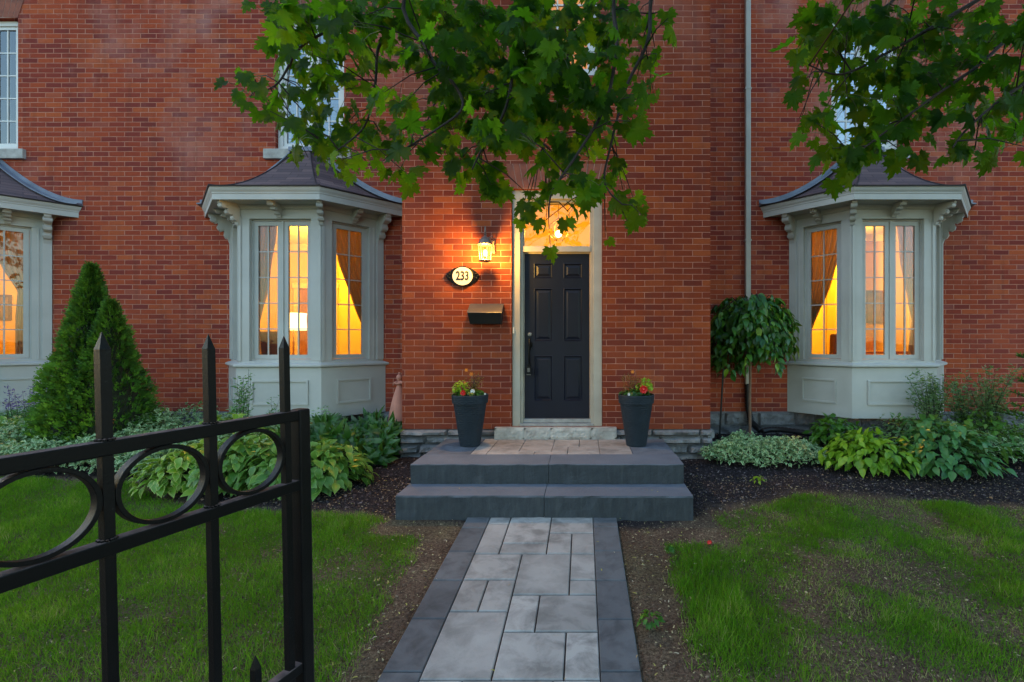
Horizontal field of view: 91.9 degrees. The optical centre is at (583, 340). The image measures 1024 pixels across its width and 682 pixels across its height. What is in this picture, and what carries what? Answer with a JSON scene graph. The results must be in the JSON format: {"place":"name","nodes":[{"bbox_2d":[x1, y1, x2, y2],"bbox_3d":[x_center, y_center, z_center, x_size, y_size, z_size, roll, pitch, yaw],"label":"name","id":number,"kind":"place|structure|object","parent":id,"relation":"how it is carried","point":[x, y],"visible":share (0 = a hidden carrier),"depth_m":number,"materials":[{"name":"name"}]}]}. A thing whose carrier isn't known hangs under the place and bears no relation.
{"place":"outdoors","nodes":[
{"label":"outdoors","id":0,"kind":"place"},
{"bbox_2d":[377,517,641,681],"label":"path","id":1,"kind":"structure","parent":0,"point":[558,609],"depth_m":2.99,"materials":[{"name":"grey stone"}]},
{"bbox_2d":[0,434,1023,681],"bbox_3d":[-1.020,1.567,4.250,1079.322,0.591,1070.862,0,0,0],"label":"ground","id":2,"kind":"structure","parent":0,"point":[648,654],"depth_m":3.34,"materials":[{"name":"soil"}]},
{"bbox_2d":[0,385,33,423],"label":"feathery plant","id":3,"kind":"object","parent":2,"relation":"on","point":[8,410],"visible":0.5,"depth_m":6.33,"materials":[{"name":"purple plant"}]},
{"bbox_2d":[0,415,34,453],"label":"hosta","id":4,"kind":"object","parent":2,"relation":"on","point":[6,419],"visible":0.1,"depth_m":6.06,"materials":[{"name":"green plant"}]},
{"bbox_2d":[7,386,46,420],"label":"feathery plant","id":5,"kind":"object","parent":2,"relation":"on","point":[26,407],"visible":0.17,"depth_m":6.32,"materials":[{"name":"green plant"}]},
{"bbox_2d":[18,261,164,449],"bbox_3d":[-6.090,0.202,6.133,1.468,2.414,1.191,0,0,0],"label":"cedar shrub","id":6,"kind":"object","parent":2,"relation":"on","point":[66,403],"visible":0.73,"depth_m":5.93,"materials":[{"name":"green plant"}]},
{"bbox_2d":[0,332,313,681],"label":"iron gate","id":7,"kind":"structure","parent":2,"relation":"on","point":[292,489],"depth_m":1.33,"materials":[{"name":"black metal"}]},
{"bbox_2d":[0,400,347,480],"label":"ground cover","id":8,"kind":"object","parent":2,"relation":"on","point":[167,420],"visible":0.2,"depth_m":5.68,"materials":[{"name":"green plant"}]},
{"bbox_2d":[127,439,228,498],"bbox_3d":[-4.012,1.277,5.012,0.873,0.484,0.834,0,0,0],"label":"hosta","id":9,"kind":"object","parent":2,"relation":"on","point":[180,466],"visible":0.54,"depth_m":4.74,"materials":[{"name":"green plant"}]},
{"bbox_2d":[187,413,258,446],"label":"hosta","id":10,"kind":"object","parent":2,"relation":"on","point":[237,416],"visible":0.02,"depth_m":5.79,"materials":[{"name":"green plant"}]},
{"bbox_2d":[180,433,271,499],"bbox_3d":[-3.534,1.232,5.046,0.900,0.578,0.879,0,0,-34],"label":"hosta","id":11,"kind":"object","parent":2,"relation":"on","point":[239,450],"visible":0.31,"depth_m":4.78,"materials":[{"name":"green plant"}]},
{"bbox_2d":[229,369,255,417],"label":"feathery plant","id":12,"kind":"object","parent":2,"relation":"on","point":[240,407],"visible":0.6,"depth_m":6.13,"materials":[{"name":"green plant"}]},
{"bbox_2d":[244,427,279,446],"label":"hosta","id":13,"kind":"object","parent":2,"relation":"on","point":[261,437],"visible":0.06,"depth_m":5.42,"materials":[{"name":"green plant"}]},
{"bbox_2d":[227,441,313,499],"bbox_3d":[-3.096,1.253,4.989,0.868,0.546,0.880,0,0,0],"label":"hosta","id":14,"kind":"object","parent":2,"relation":"on","point":[258,473],"visible":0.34,"depth_m":4.73,"materials":[{"name":"green plant"}]},
{"bbox_2d":[267,395,279,426],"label":"feathery plant","id":15,"kind":"object","parent":2,"relation":"on","point":[274,409],"visible":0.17,"depth_m":6.16,"materials":[{"name":"green plant"}]},
{"bbox_2d":[264,405,403,467],"bbox_3d":[-2.906,1.182,6.012,1.645,0.714,1.319,0,0,0],"label":"lily of the valley","id":16,"kind":"object","parent":2,"relation":"on","point":[375,436],"visible":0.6,"depth_m":5.70,"materials":[{"name":"green plant"}]},
{"bbox_2d":[310,438,379,501],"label":"hosta","id":17,"kind":"object","parent":2,"relation":"on","point":[330,472],"visible":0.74,"depth_m":4.89,"materials":[{"name":"green plant"}]},
{"bbox_2d":[388,372,401,440],"bbox_3d":[-2.420,0.880,6.450,0.300,0.941,0.300,0,0,0],"label":"terracotta ornament","id":18,"kind":"object","parent":2,"relation":"on","point":[396,405],"visible":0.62,"depth_m":6.37,"materials":[{"name":"orange ceramic"}]},
{"bbox_2d":[0,0,1023,459],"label":"brick house","id":19,"kind":"structure","parent":2,"relation":"on","point":[150,172],"depth_m":7.08,"materials":[{"name":"red brick"}]},
{"bbox_2d":[0,295,11,319],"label":"framed picture","id":20,"kind":"object","parent":19,"relation":"attached to","point":[8,309],"visible":0.76,"depth_m":10.59,"materials":[{"name":"brown"}]},
{"bbox_2d":[0,230,22,353],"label":"curtain","id":21,"kind":"object","parent":19,"relation":"hanging from","point":[13,247],"visible":0.52,"depth_m":7.01,"materials":[{"name":"beige fabric"}]},
{"bbox_2d":[0,21,25,159],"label":"upper window","id":22,"kind":"structure","parent":19,"relation":"in","point":[9,150],"depth_m":7.27,"materials":[{"name":"white glass"}]},
{"bbox_2d":[0,159,82,414],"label":"bay window","id":23,"kind":"structure","parent":19,"relation":"in","point":[27,208],"depth_m":7.03,"materials":[{"name":"beige paint"}]},
{"bbox_2d":[260,226,276,354],"bbox_3d":[-4.374,-0.700,6.692,0.400,1.900,0.092,0,0,0],"label":"curtain","id":24,"kind":"object","parent":19,"relation":"hanging from","point":[264,259],"visible":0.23,"depth_m":6.68,"materials":[{"name":"beige fabric"}]},
{"bbox_2d":[260,331,276,354],"bbox_3d":[-4.944,0.400,7.923,0.900,1.100,0.796,0,0,10],"label":"armchair","id":25,"kind":"object","parent":19,"relation":"in","point":[264,342],"depth_m":7.51,"materials":[{"name":"brown leather"}]},
{"bbox_2d":[290,313,306,354],"bbox_3d":[-5.320,0.220,9.000,0.430,1.460,0.430,0,0,0],"label":"floor lamp","id":26,"kind":"object","parent":19,"relation":"in","point":[294,320],"visible":0.39,"depth_m":8.90,"materials":[{"name":"white fabric"}]},
{"bbox_2d":[196,146,401,416],"bbox_3d":[-4.040,-0.903,6.711,3.130,3.867,1.047,0,0,0],"label":"bay window","id":27,"kind":"structure","parent":19,"relation":"in","point":[284,196],"depth_m":6.59,"materials":[{"name":"beige paint"}]},
{"bbox_2d":[263,24,351,159],"bbox_3d":[-4.018,-3.686,7.257,1.275,2.062,0.275,0,0,0],"label":"upper window","id":28,"kind":"structure","parent":19,"relation":"in","point":[284,141],"depth_m":7.25,"materials":[{"name":"white glass"}]},
{"bbox_2d":[292,283,339,354],"bbox_3d":[-6.100,-0.190,11.175,1.060,2.260,0.049,0,0,0],"label":"inner doorway","id":29,"kind":"structure","parent":19,"relation":"in","point":[303,286],"depth_m":11.17,"materials":[{"name":"yellow wood"}]},
{"bbox_2d":[336,229,360,321],"bbox_3d":[-3.316,-0.700,6.969,0.092,1.901,0.558,0,0,41],"label":"curtain","id":30,"kind":"object","parent":19,"relation":"hanging from","point":[355,250],"visible":0.42,"depth_m":6.99,"materials":[{"name":"beige fabric"}]},
{"bbox_2d":[446,266,479,286],"bbox_3d":[-1.447,-0.777,5.882,0.408,0.248,0.033,0,0,0],"label":"house number sign","id":31,"kind":"object","parent":19,"relation":"attached to","point":[462,276],"visible":1,"depth_m":5.87,"materials":[{"name":"white metal"}]},
{"bbox_2d":[467,304,503,323],"bbox_3d":[-1.160,-0.326,5.818,0.410,0.247,0.160,0,0,0],"label":"mailbox","id":32,"kind":"object","parent":19,"relation":"attached to","point":[485,313],"visible":1,"depth_m":5.79,"materials":[{"name":"black metal"}]},
{"bbox_2d":[477,226,494,261],"bbox_3d":[-1.148,-1.135,5.771,0.184,0.420,0.256,0,0,0],"label":"wall lantern","id":33,"kind":"object","parent":19,"relation":"attached to","point":[486,242],"depth_m":5.72,"materials":[{"name":"brown metal"}]},
{"bbox_2d":[525,254,589,417],"bbox_3d":[-0.322,-0.060,6.004,0.797,2.015,0.119,0,0,0],"label":"door","id":34,"kind":"structure","parent":19,"relation":"in","point":[557,296],"depth_m":6.02,"materials":[{"name":"black paint"}]},
{"bbox_2d":[527,364,531,374],"bbox_3d":[-0.660,0.338,5.961,0.056,0.154,0.044,0,0,0],"label":"key lock box","id":35,"kind":"object","parent":34,"relation":"attached to","point":[529,370],"visible":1,"depth_m":5.94,"materials":[{"name":"black paint"}]},
{"bbox_2d":[549,205,567,241],"bbox_3d":[-0.385,-2.099,7.600,0.306,1.103,0.268,0,0,0],"label":"pendant lamp","id":36,"kind":"object","parent":19,"relation":"hanging from","point":[557,233],"visible":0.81,"depth_m":7.60,"materials":[{"name":"glass"}]},
{"bbox_2d":[553,0,596,74],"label":"upper window","id":37,"kind":"structure","parent":19,"relation":"in","point":[591,48],"depth_m":5.98,"materials":[{"name":"white glass"}]},
{"bbox_2d":[744,0,761,432],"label":"downpipe","id":38,"kind":"object","parent":19,"relation":"attached to","point":[747,241],"visible":0.77,"depth_m":7.09,"materials":[{"name":"beige plastic"}]},
{"bbox_2d":[812,229,836,328],"bbox_3d":[3.442,-0.700,6.934,0.092,1.901,0.560,0,0,-41],"label":"curtain","id":39,"kind":"object","parent":19,"relation":"hanging from","point":[830,260],"visible":0.52,"depth_m":6.98,"materials":[{"name":"beige fabric"}]},
{"bbox_2d":[829,333,836,358],"bbox_3d":[4.243,0.412,8.337,0.774,1.075,0.685,0,0,-20],"label":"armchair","id":40,"kind":"object","parent":19,"relation":"in","point":[833,344],"visible":0.05,"depth_m":7.95,"materials":[{"name":"brown leather"}]},
{"bbox_2d":[759,146,976,418],"bbox_3d":[4.130,-0.903,6.711,3.130,3.867,1.047,0,0,0],"label":"bay window","id":41,"kind":"structure","parent":19,"relation":"in","point":[855,384],"depth_m":6.59,"materials":[{"name":"beige paint"}]},
{"bbox_2d":[866,337,873,354],"bbox_3d":[5.420,0.440,9.300,0.400,1.020,0.400,0,0,0],"label":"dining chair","id":42,"kind":"object","parent":19,"relation":"in","point":[869,343],"visible":0.07,"depth_m":9.46,"materials":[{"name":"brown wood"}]},
{"bbox_2d":[831,24,909,158],"bbox_3d":[4.115,-3.686,7.257,1.270,2.062,0.275,0,0,0],"label":"upper window","id":43,"kind":"structure","parent":19,"relation":"in","point":[844,123],"depth_m":7.39,"materials":[{"name":"white glass"}]},
{"bbox_2d":[866,290,882,322],"bbox_3d":[6.040,-0.710,10.183,0.360,0.680,0.030,0,0,0],"label":"framed picture","id":44,"kind":"object","parent":19,"relation":"attached to","point":[870,307],"visible":0.81,"depth_m":10.19,"materials":[{"name":"beige paper"}]},
{"bbox_2d":[866,351,907,354],"bbox_3d":[5.250,0.565,8.725,1.000,0.770,0.450,0,0,0],"label":"console table","id":45,"kind":"object","parent":19,"relation":"in","point":[881,352],"visible":0.14,"depth_m":8.50,"materials":[{"name":"brown wood"}]},
{"bbox_2d":[896,226,912,354],"bbox_3d":[4.449,-0.700,6.688,0.388,1.901,0.092,0,0,0],"label":"curtain","id":46,"kind":"object","parent":19,"relation":"hanging from","point":[909,260],"visible":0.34,"depth_m":6.67,"materials":[{"name":"beige fabric"}]},
{"bbox_2d":[908,306,911,342],"bbox_3d":[7.225,-0.190,10.175,1.010,2.260,0.049,0,0,0],"label":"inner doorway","id":47,"kind":"structure","parent":19,"relation":"in","point":[909,316],"depth_m":10.16,"materials":[{"name":"yellow wood"}]},
{"bbox_2d":[14,474,1019,679],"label":"fallen bits","id":48,"kind":"object","parent":2,"relation":"on","point":[509,584],"visible":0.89,"depth_m":3.09,"materials":[{"name":"brown plant"}]},
{"bbox_2d":[33,433,1023,516],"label":"mulch chips","id":49,"kind":"object","parent":2,"relation":"on","point":[762,488],"visible":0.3,"depth_m":5.09,"materials":[{"name":"brown wood"}]},
{"bbox_2d":[396,439,692,520],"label":"entry steps","id":50,"kind":"structure","parent":2,"relation":"on","point":[618,479],"depth_m":4.65,"materials":[{"name":"stone"}]},
{"bbox_2d":[451,393,488,446],"bbox_3d":[-1.270,0.883,5.500,0.406,0.572,0.406,0,0,0],"label":"planter","id":51,"kind":"object","parent":50,"relation":"on","point":[469,413],"visible":0.87,"depth_m":5.37,"materials":[{"name":"plastic"}]},
{"bbox_2d":[451,369,485,395],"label":"potted flowers","id":52,"kind":"object","parent":51,"relation":"on","point":[472,390],"visible":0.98,"depth_m":5.45,"materials":[{"name":"green plant"}]},
{"bbox_2d":[618,392,653,446],"bbox_3d":[0.594,0.883,5.500,0.406,0.572,0.406,0,0,0],"label":"planter","id":53,"kind":"object","parent":50,"relation":"on","point":[636,412],"visible":0.88,"depth_m":5.37,"materials":[{"name":"plastic"}]},
{"bbox_2d":[619,370,653,395],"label":"potted flowers","id":54,"kind":"object","parent":53,"relation":"on","point":[636,391],"visible":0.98,"depth_m":5.46,"materials":[{"name":"green plant"}]},
{"bbox_2d":[213,0,1023,264],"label":"maple tree","id":55,"kind":"object","parent":2,"relation":"on","point":[518,104],"visible":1,"depth_m":2.17,"materials":[{"name":"green plant"}]},
{"bbox_2d":[636,609,664,629],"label":"weed","id":56,"kind":"object","parent":2,"relation":"on","point":[651,624],"visible":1,"depth_m":2.82,"materials":[{"name":"green plant"}]},
{"bbox_2d":[664,545,674,553],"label":"weed","id":57,"kind":"object","parent":2,"relation":"on","point":[670,548],"visible":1,"depth_m":3.67,"materials":[{"name":"green plant"}]},
{"bbox_2d":[718,355,723,439],"bbox_3d":[1.912,0.721,6.760,0.108,1.343,0.026,0,0,-14],"label":"garden stake","id":58,"kind":"object","parent":2,"relation":"on","point":[721,403],"visible":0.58,"depth_m":6.75,"materials":[{"name":"black plastic"}]},
{"bbox_2d":[710,293,801,436],"bbox_3d":[2.324,0.367,6.697,1.317,2.050,0.964,0,0,0],"label":"weeping tree","id":59,"kind":"object","parent":2,"relation":"on","point":[756,327],"visible":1,"depth_m":6.53,"materials":[{"name":"green plant"}]},
{"bbox_2d":[750,475,765,484],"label":"weed","id":60,"kind":"object","parent":2,"relation":"on","point":[759,480],"visible":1,"depth_m":5.02,"materials":[{"name":"green plant"}]},
{"bbox_2d":[698,429,833,467],"bbox_3d":[2.176,1.257,5.820,1.645,0.368,0.838,0,0,0],"label":"ground cover","id":61,"kind":"object","parent":2,"relation":"on","point":[761,446],"visible":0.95,"depth_m":5.64,"materials":[{"name":"green plant"}]},
{"bbox_2d":[761,427,829,436],"bbox_3d":[3.014,1.252,6.605,1.187,0.133,0.262,0,0,25],"label":"drain hose","id":62,"kind":"object","parent":2,"relation":"on","point":[782,430],"visible":0.53,"depth_m":6.74,"materials":[{"name":"black plastic"}]},
{"bbox_2d":[802,412,863,455],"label":"leafy shrub","id":63,"kind":"object","parent":2,"relation":"on","point":[837,426],"visible":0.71,"depth_m":6.04,"materials":[{"name":"green plant"}]},
{"bbox_2d":[818,427,925,478],"bbox_3d":[3.287,1.207,5.531,1.065,0.512,1.057,0,0,34],"label":"hosta","id":64,"kind":"object","parent":2,"relation":"on","point":[879,455],"visible":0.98,"depth_m":5.32,"materials":[{"name":"green plant"}]},
{"bbox_2d":[869,412,932,450],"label":"leafy shrub","id":65,"kind":"object","parent":2,"relation":"on","point":[905,425],"visible":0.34,"depth_m":5.93,"materials":[{"name":"green plant"}]},
{"bbox_2d":[905,368,959,445],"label":"feathery plant","id":66,"kind":"object","parent":2,"relation":"on","point":[936,409],"visible":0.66,"depth_m":6.17,"materials":[{"name":"green plant"}]},
{"bbox_2d":[889,414,1017,481],"bbox_3d":[3.990,1.136,5.434,1.239,0.635,1.240,0,0,42],"label":"hydrangea shrub","id":67,"kind":"object","parent":2,"relation":"on","point":[934,461],"visible":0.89,"depth_m":5.23,"materials":[{"name":"green plant"}]},
{"bbox_2d":[888,418,1023,463],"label":"ground cover","id":68,"kind":"object","parent":2,"relation":"on","point":[1014,459],"visible":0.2,"depth_m":5.62,"materials":[{"name":"green plant"}]},
{"bbox_2d":[938,376,994,435],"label":"feathery plant","id":69,"kind":"object","parent":2,"relation":"on","point":[961,408],"visible":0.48,"depth_m":6.34,"materials":[{"name":"green plant"}]},
{"bbox_2d":[947,408,1023,462],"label":"leafy shrub","id":70,"kind":"object","parent":2,"relation":"on","point":[999,425],"visible":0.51,"depth_m":5.72,"materials":[{"name":"green plant"}]},
{"bbox_2d":[959,363,1021,436],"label":"feathery plant","id":71,"kind":"object","parent":2,"relation":"on","point":[989,398],"visible":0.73,"depth_m":6.13,"materials":[{"name":"green plant"}]},
{"bbox_2d":[989,352,1023,436],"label":"conifer shrub","id":72,"kind":"object","parent":2,"relation":"on","point":[1010,412],"visible":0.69,"depth_m":5.81,"materials":[{"name":"green plant"}]},
{"bbox_2d":[0,474,1023,681],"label":"lawn grass","id":73,"kind":"structure","parent":0,"point":[724,603],"depth_m":3.24,"materials":[{"name":"green plant"}]}
]}

